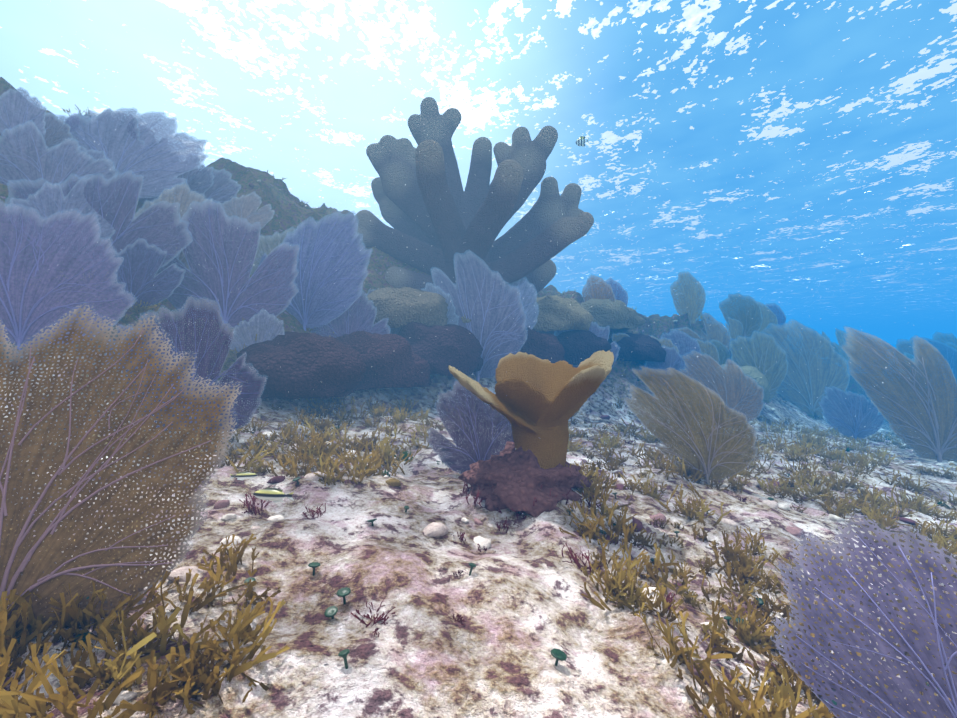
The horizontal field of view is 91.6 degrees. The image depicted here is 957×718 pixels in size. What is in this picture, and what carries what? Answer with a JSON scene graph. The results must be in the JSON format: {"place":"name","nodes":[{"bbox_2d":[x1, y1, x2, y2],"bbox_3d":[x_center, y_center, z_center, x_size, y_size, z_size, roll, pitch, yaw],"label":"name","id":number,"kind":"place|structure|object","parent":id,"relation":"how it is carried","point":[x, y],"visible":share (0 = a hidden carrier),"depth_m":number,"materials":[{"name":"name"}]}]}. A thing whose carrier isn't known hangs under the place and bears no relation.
{"place":"outdoors","nodes":[
{"label":"outdoors","id":0,"kind":"place"},
{"bbox_2d":[230,471,256,479],"bbox_3d":[-0.359,0.179,0.711,0.040,0.014,0.006,0,2,-9],"label":"wrasse","id":1,"kind":"object","parent":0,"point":[243,475],"visible":1,"depth_m":0.71,"materials":[{"name":"yellow"}]},
{"bbox_2d":[253,487,293,502],"bbox_3d":[-0.277,0.184,0.629,0.061,0.021,0.009,0,2,9],"label":"wrasse","id":2,"kind":"object","parent":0,"point":[274,495],"visible":1,"depth_m":0.63,"materials":[{"name":"yellow"}]},
{"bbox_2d":[0,0,956,344],"bbox_3d":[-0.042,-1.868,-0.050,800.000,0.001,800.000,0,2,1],"label":"water surface","id":3,"kind":"object","parent":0,"point":[644,96],"depth_m":3.63,"materials":[{"name":"blue liquid"}]},
{"bbox_2d":[0,77,956,717],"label":"seabed","id":4,"kind":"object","parent":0,"point":[518,601],"depth_m":0.56,"materials":[{"name":"beige sand"}]},
{"bbox_2d":[0,87,45,148],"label":"sea fan","id":5,"kind":"object","parent":4,"relation":"on","point":[22,114],"visible":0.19,"depth_m":1.45},
{"bbox_2d":[14,111,76,155],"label":"sea fan","id":6,"kind":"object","parent":4,"relation":"on","point":[60,136],"depth_m":1.55},
{"bbox_2d":[0,120,120,214],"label":"sea fan","id":7,"kind":"object","parent":4,"relation":"on","point":[28,175],"visible":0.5,"depth_m":1.39},
{"bbox_2d":[6,178,119,254],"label":"sea fan","id":8,"kind":"object","parent":4,"relation":"on","point":[68,206],"visible":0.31,"depth_m":1.34},
{"bbox_2d":[0,199,137,349],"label":"sea fan","id":9,"kind":"object","parent":4,"relation":"on","point":[18,326],"visible":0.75,"depth_m":1.04},
{"bbox_2d":[37,112,103,153],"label":"sea fan","id":10,"kind":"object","parent":4,"relation":"on","point":[71,118],"depth_m":1.61},
{"bbox_2d":[49,144,117,182],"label":"sea fan","id":11,"kind":"object","parent":4,"relation":"on","point":[96,154],"depth_m":1.57},
{"bbox_2d":[4,171,191,279],"bbox_3d":[-1.115,-0.395,1.379,0.472,0.353,0.030,-1,2,-19],"label":"sea fan","id":12,"kind":"object","parent":4,"relation":"on","point":[121,232],"visible":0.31,"depth_m":1.40},
{"bbox_2d":[82,164,113,184],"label":"sea fan","id":13,"kind":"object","parent":4,"relation":"on","point":[101,173],"depth_m":1.57},
{"bbox_2d":[66,108,143,167],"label":"sea fan","id":14,"kind":"object","parent":4,"relation":"on","point":[132,131],"visible":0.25,"depth_m":1.68},
{"bbox_2d":[72,111,162,174],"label":"sea fan","id":15,"kind":"object","parent":4,"relation":"on","point":[89,114],"depth_m":1.73},
{"bbox_2d":[0,303,241,631],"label":"sea fan","id":16,"kind":"object","parent":4,"relation":"on","point":[33,575],"visible":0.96,"depth_m":0.40},
{"bbox_2d":[50,107,207,199],"bbox_3d":[-1.274,-0.740,1.664,0.535,0.361,0.046,-1,2,-30],"label":"sea fan","id":17,"kind":"object","parent":4,"relation":"on","point":[132,161],"visible":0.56,"depth_m":1.69},
{"bbox_2d":[82,238,184,307],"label":"sea fan","id":18,"kind":"object","parent":4,"relation":"on","point":[134,282],"visible":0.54,"depth_m":1.37},
{"bbox_2d":[105,320,182,375],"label":"sea fan","id":19,"kind":"object","parent":4,"relation":"on","point":[109,340],"depth_m":1.19},
{"bbox_2d":[138,174,170,204],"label":"sea fan","id":20,"kind":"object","parent":4,"relation":"on","point":[144,199],"depth_m":1.75},
{"bbox_2d":[138,133,177,176],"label":"sea fan","id":21,"kind":"object","parent":4,"relation":"on","point":[166,157],"depth_m":1.83},
{"bbox_2d":[126,182,232,268],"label":"sea fan","id":22,"kind":"object","parent":4,"relation":"on","point":[179,255],"visible":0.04,"depth_m":1.57},
{"bbox_2d":[164,234,196,268],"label":"sea fan","id":23,"kind":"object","parent":4,"relation":"on","point":[179,260],"depth_m":1.58},
{"bbox_2d":[115,295,266,434],"bbox_3d":[-0.617,0.021,0.996,0.365,0.313,0.028,0,2,9],"label":"sea fan","id":24,"kind":"object","parent":4,"relation":"on","point":[203,359],"visible":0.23,"depth_m":0.99},
{"bbox_2d":[170,156,213,202],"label":"sea fan","id":25,"kind":"object","parent":4,"relation":"on","point":[192,179],"visible":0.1,"depth_m":1.89},
{"bbox_2d":[170,167,240,214],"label":"sea fan","id":26,"kind":"object","parent":4,"relation":"on","point":[214,195],"visible":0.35,"depth_m":1.93},
{"bbox_2d":[212,238,230,265],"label":"sea fan","id":27,"kind":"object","parent":4,"relation":"on","point":[222,252],"depth_m":1.70},
{"bbox_2d":[151,199,298,330],"bbox_3d":[-0.828,-0.302,1.512,0.472,0.434,0.028,0,2,-9],"label":"sea fan","id":28,"kind":"object","parent":4,"relation":"on","point":[236,312],"visible":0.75,"depth_m":1.51},
{"bbox_2d":[214,191,274,232],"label":"sea fan","id":29,"kind":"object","parent":4,"relation":"on","point":[244,211],"depth_m":1.93},
{"bbox_2d":[229,308,284,353],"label":"sea fan","id":30,"kind":"object","parent":4,"relation":"on","point":[254,331],"visible":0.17,"depth_m":1.49},
{"bbox_2d":[241,227,331,298],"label":"sea fan","id":31,"kind":"object","parent":4,"relation":"on","point":[265,245],"visible":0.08,"depth_m":1.84},
{"bbox_2d":[236,331,366,399],"bbox_3d":[-0.588,0.015,1.524,0.450,0.213,0.402,1,2,35],"label":"coral boulder","id":32,"kind":"object","parent":4,"relation":"on","point":[296,365],"visible":0.79,"depth_m":1.39,"materials":[{"name":"stone"}]},
{"bbox_2d":[256,211,372,330],"bbox_3d":[-0.657,-0.346,1.833,0.494,0.485,0.063,0,2,4],"label":"sea fan","id":33,"kind":"object","parent":4,"relation":"on","point":[310,291],"visible":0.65,"depth_m":1.81},
{"bbox_2d":[310,236,339,258],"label":"sea fan","id":34,"kind":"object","parent":4,"relation":"on","point":[327,245],"depth_m":2.19},
{"bbox_2d":[309,290,389,337],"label":"sea fan","id":35,"kind":"object","parent":4,"relation":"on","point":[347,326],"visible":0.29,"depth_m":1.84},
{"bbox_2d":[356,311,400,334],"bbox_3d":[-0.393,-0.176,2.082,0.307,0.241,0.021,0,2,-9],"label":"boulder coral","id":36,"kind":"object","parent":4,"relation":"on","point":[394,330],"visible":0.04,"depth_m":2.08},
{"bbox_2d":[336,331,431,390],"bbox_3d":[-0.424,0.001,1.838,0.480,0.220,0.414,1,2,20],"label":"coral boulder","id":37,"kind":"object","parent":4,"relation":"on","point":[393,360],"visible":0.67,"depth_m":1.69,"materials":[{"name":"stone"}]},
{"bbox_2d":[358,286,447,328],"bbox_3d":[-0.355,-0.236,2.183,0.460,0.209,0.414,1,2,32],"label":"coral boulder","id":38,"kind":"object","parent":4,"relation":"on","point":[406,305],"visible":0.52,"depth_m":2.01,"materials":[{"name":"stone"}]},
{"bbox_2d":[398,322,482,376],"bbox_3d":[-0.186,-0.045,2.088,0.428,0.229,0.522,-1,2,-27],"label":"coral boulder","id":39,"kind":"object","parent":4,"relation":"on","point":[440,349],"visible":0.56,"depth_m":1.90,"materials":[{"name":"stone"}]},
{"bbox_2d":[422,283,458,324],"bbox_3d":[-0.218,-0.221,2.201,0.264,0.290,0.024,0,2,15],"label":"boulder coral","id":40,"kind":"object","parent":39,"relation":"on","point":[449,303],"visible":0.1,"depth_m":2.18},
{"bbox_2d":[427,380,513,473],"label":"sea fan","id":41,"kind":"object","parent":4,"relation":"on","point":[476,455],"visible":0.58,"depth_m":1.05},
{"bbox_2d":[0,105,956,717],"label":"algae tufts","id":42,"kind":"object","parent":4,"relation":"on","point":[194,675],"visible":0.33,"depth_m":0.55,"materials":[{"name":"plant"}]},
{"bbox_2d":[431,251,527,381],"bbox_3d":[-0.017,-0.210,2.197,0.578,0.642,0.130,1,2,26],"label":"sea fan","id":43,"kind":"object","parent":4,"relation":"on","point":[484,338],"visible":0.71,"depth_m":2.13},
{"bbox_2d":[6,180,956,712],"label":"coral rubble","id":44,"kind":"object","parent":4,"relation":"on","point":[436,530],"visible":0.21,"depth_m":0.71,"materials":[{"name":"white stone"}]},
{"bbox_2d":[74,412,938,710],"bbox_3d":[0.336,0.286,1.085,1.700,0.246,1.469,0,2,1],"label":"green algae","id":45,"kind":"object","parent":4,"relation":"on","point":[344,592],"visible":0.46,"depth_m":0.46,"materials":[{"name":"green plant"}]},
{"bbox_2d":[486,277,538,329],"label":"sea fan","id":46,"kind":"object","parent":4,"relation":"on","point":[527,296],"visible":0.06,"depth_m":2.31},
{"bbox_2d":[86,380,949,598],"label":"green algae tufts","id":47,"kind":"object","parent":4,"relation":"on","point":[405,453],"visible":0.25,"depth_m":1.12,"materials":[{"name":"green plant"}]},
{"bbox_2d":[484,328,564,368],"bbox_3d":[0.206,-0.058,2.344,0.448,0.213,0.429,0,2,-11],"label":"coral boulder","id":48,"kind":"object","parent":4,"relation":"on","point":[548,346],"visible":0.29,"depth_m":2.19,"materials":[{"name":"blue stone"}]},
{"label":"coral boulder","id":49,"kind":"object","parent":48,"relation":"on","visible":0},
{"bbox_2d":[351,97,593,302],"bbox_3d":[-0.029,-0.774,2.422,1.206,1.225,0.824,-1,2,-20],"label":"elkhorn coral","id":50,"kind":"object","parent":49,"relation":"on","point":[434,214],"visible":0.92,"depth_m":2.37},
{"bbox_2d":[458,441,592,516],"bbox_3d":[0.077,0.199,0.849,0.235,0.104,0.243,1,2,33],"label":"coral boulder","id":51,"kind":"object","parent":4,"relation":"on","point":[518,478],"visible":0.9,"depth_m":0.78,"materials":[{"name":"purple stone"}]},
{"bbox_2d":[448,350,613,468],"bbox_3d":[0.096,0.114,0.857,0.304,0.261,0.217,0,2,-5],"label":"elkhorn coral","id":52,"kind":"object","parent":51,"relation":"on","point":[540,404],"visible":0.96,"depth_m":0.81},
{"bbox_2d":[239,239,849,636],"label":"red algae tufts","id":53,"kind":"object","parent":4,"relation":"on","point":[254,510],"visible":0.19,"depth_m":0.65,"materials":[{"name":"red plant"}]},
{"bbox_2d":[518,295,593,332],"bbox_3d":[0.388,-0.258,2.674,0.536,0.218,0.467,0,2,1],"label":"coral boulder","id":54,"kind":"object","parent":4,"relation":"on","point":[556,313],"visible":0.6,"depth_m":2.49,"materials":[{"name":"stone"}]},
{"bbox_2d":[554,322,619,367],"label":"sea fan","id":55,"kind":"object","parent":4,"relation":"on","point":[605,336],"visible":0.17,"depth_m":2.57},
{"bbox_2d":[557,330,617,365],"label":"coral boulder","id":56,"kind":"object","parent":4,"relation":"on","point":[579,346],"visible":0.44,"depth_m":2.47,"materials":[{"name":"blue stone"}]},
{"bbox_2d":[582,275,615,331],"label":"sea fan","id":57,"kind":"object","parent":4,"relation":"on","point":[590,292],"visible":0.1,"depth_m":2.98},
{"bbox_2d":[591,278,627,305],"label":"sea fan","id":58,"kind":"object","parent":4,"relation":"on","point":[620,296],"visible":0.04,"depth_m":3.08},
{"bbox_2d":[580,299,644,330],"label":"coral boulder","id":59,"kind":"object","parent":4,"relation":"on","point":[619,315],"visible":0.69,"depth_m":2.84,"materials":[{"name":"stone"}]},
{"bbox_2d":[612,333,630,362],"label":"sea fan","id":60,"kind":"object","parent":4,"relation":"on","point":[618,336],"visible":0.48,"depth_m":2.85},
{"bbox_2d":[608,333,665,361],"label":"coral boulder","id":61,"kind":"object","parent":4,"relation":"on","point":[637,347],"visible":0.69,"depth_m":2.78,"materials":[{"name":"blue stone"}]},
{"bbox_2d":[649,335,678,369],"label":"sea fan","id":62,"kind":"object","parent":4,"relation":"on","point":[662,343],"depth_m":2.92},
{"bbox_2d":[645,345,688,387],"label":"sea fan","id":63,"kind":"object","parent":4,"relation":"on","point":[668,364],"visible":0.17,"depth_m":2.82},
{"bbox_2d":[660,330,700,375],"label":"sea fan","id":64,"kind":"object","parent":4,"relation":"on","point":[686,344],"visible":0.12,"depth_m":3.06},
{"bbox_2d":[670,327,704,352],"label":"sea fan","id":65,"kind":"object","parent":4,"relation":"on","point":[689,332],"visible":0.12,"depth_m":3.30},
{"bbox_2d":[670,272,705,325],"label":"sea fan","id":66,"kind":"object","parent":4,"relation":"on","point":[692,305],"visible":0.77,"depth_m":3.72},
{"bbox_2d":[624,366,756,481],"bbox_3d":[0.541,0.170,1.212,0.321,0.305,0.035,1,2,26],"label":"sea fan","id":67,"kind":"object","parent":4,"relation":"on","point":[704,451],"visible":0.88,"depth_m":1.20},
{"bbox_2d":[679,345,708,376],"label":"sea fan","id":68,"kind":"object","parent":4,"relation":"on","point":[699,363],"depth_m":3.14},
{"bbox_2d":[677,336,719,376],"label":"sea fan","id":69,"kind":"object","parent":4,"relation":"on","point":[711,346],"visible":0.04,"depth_m":3.16},
{"bbox_2d":[701,312,730,352],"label":"sea fan","id":70,"kind":"object","parent":4,"relation":"on","point":[723,340],"visible":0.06,"depth_m":3.73},
{"bbox_2d":[707,340,729,365],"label":"sea fan","id":71,"kind":"object","parent":4,"relation":"on","point":[723,358],"visible":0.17,"depth_m":3.54},
{"bbox_2d":[676,350,764,427],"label":"sea fan","id":72,"kind":"object","parent":4,"relation":"on","point":[724,391],"visible":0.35,"depth_m":2.59},
{"bbox_2d":[725,317,742,340],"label":"sea fan","id":73,"kind":"object","parent":4,"relation":"on","point":[735,333],"visible":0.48,"depth_m":3.90},
{"bbox_2d":[710,364,769,401],"bbox_3d":[1.788,0.160,3.250,0.446,0.252,0.468,0,2,-8],"label":"coral boulder","id":74,"kind":"object","parent":4,"relation":"on","point":[758,376],"visible":0.17,"depth_m":3.10,"materials":[{"name":"stone"}]},
{"bbox_2d":[719,293,762,337],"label":"sea fan","id":75,"kind":"object","parent":4,"relation":"on","point":[748,328],"visible":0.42,"depth_m":3.92},
{"bbox_2d":[729,331,787,403],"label":"sea fan","id":76,"kind":"object","parent":4,"relation":"on","point":[754,356],"visible":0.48,"depth_m":3.39},
{"bbox_2d":[748,301,777,342],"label":"sea fan","id":77,"kind":"object","parent":4,"relation":"on","point":[766,319],"visible":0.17,"depth_m":4.03},
{"bbox_2d":[755,303,788,346],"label":"sea fan","id":78,"kind":"object","parent":4,"relation":"on","point":[780,320],"visible":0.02,"depth_m":4.10},
{"bbox_2d":[754,319,849,415],"bbox_3d":[2.684,0.077,3.905,0.696,0.837,0.104,1,2,32],"label":"sea fan","id":79,"kind":"object","parent":4,"relation":"on","point":[805,392],"visible":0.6,"depth_m":3.86},
{"bbox_2d":[817,332,829,357],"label":"sea fan","id":80,"kind":"object","parent":4,"relation":"on","point":[825,335],"visible":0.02,"depth_m":4.33},
{"bbox_2d":[827,341,839,361],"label":"sea fan","id":81,"kind":"object","parent":4,"relation":"on","point":[834,346],"visible":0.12,"depth_m":4.40},
{"bbox_2d":[834,329,862,370],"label":"sea fan","id":82,"kind":"object","parent":4,"relation":"on","point":[842,341],"visible":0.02,"depth_m":4.48},
{"bbox_2d":[819,386,884,437],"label":"sea fan","id":83,"kind":"object","parent":4,"relation":"on","point":[854,427],"visible":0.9,"depth_m":3.01},
{"bbox_2d":[771,515,956,717],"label":"sea fan","id":84,"kind":"object","parent":4,"relation":"on","point":[936,630],"visible":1,"depth_m":0.32},
{"bbox_2d":[859,341,885,371],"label":"sea fan","id":85,"kind":"object","parent":4,"relation":"on","point":[871,355],"depth_m":4.64},
{"bbox_2d":[840,326,956,461],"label":"sea fan","id":86,"kind":"object","parent":4,"relation":"on","point":[938,447],"visible":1,"depth_m":2.44},
{"bbox_2d":[904,352,914,381],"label":"sea fan","id":87,"kind":"object","parent":4,"relation":"on","point":[910,356],"depth_m":4.90},
{"bbox_2d":[890,390,931,438],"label":"sea fan","id":88,"kind":"object","parent":4,"relation":"on","point":[904,415],"depth_m":3.52},
{"bbox_2d":[896,337,937,382],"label":"sea fan","id":89,"kind":"object","parent":4,"relation":"on","point":[906,346],"visible":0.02,"depth_m":4.95},
{"bbox_2d":[895,337,938,383],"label":"sea fan","id":90,"kind":"object","parent":4,"relation":"on","point":[898,340],"depth_m":5.04},
{"bbox_2d":[919,337,956,388],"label":"sea fan","id":91,"kind":"object","parent":4,"relation":"on","point":[951,356],"visible":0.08,"depth_m":5.11},
{"bbox_2d":[932,365,952,388],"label":"sea fan","id":92,"kind":"object","parent":4,"relation":"on","point":[943,374],"depth_m":5.02},
{"bbox_2d":[930,394,956,440],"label":"sea fan","id":93,"kind":"object","parent":4,"relation":"on","point":[945,412],"depth_m":3.71},
{"bbox_2d":[932,332,956,354],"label":"sea fan","id":94,"kind":"object","parent":4,"relation":"on","point":[940,335],"visible":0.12,"depth_m":5.40},
{"bbox_2d":[937,343,956,388],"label":"sea fan","id":95,"kind":"object","parent":4,"relation":"on","point":[951,344],"visible":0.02,"depth_m":5.23},
{"bbox_2d":[25,0,935,541],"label":"suspended particles","id":96,"kind":"object","parent":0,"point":[527,188],"visible":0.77,"depth_m":1.79,"materials":[{"name":"white"}]},
{"bbox_2d":[575,136,588,146],"bbox_3d":[0.657,-1.376,2.945,0.086,0.071,0.021,1,2,21],"label":"fish","id":97,"kind":"object","parent":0,"point":[581,141],"visible":0.98,"depth_m":2.94},
{"bbox_2d":[802,330,817,346],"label":"sea fan","id":98,"kind":"object","parent":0,"point":[809,337],"depth_m":4.24},
{"bbox_2d":[783,345,912,360],"label":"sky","id":99,"kind":"structure","parent":0,"point":[895,346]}
]}

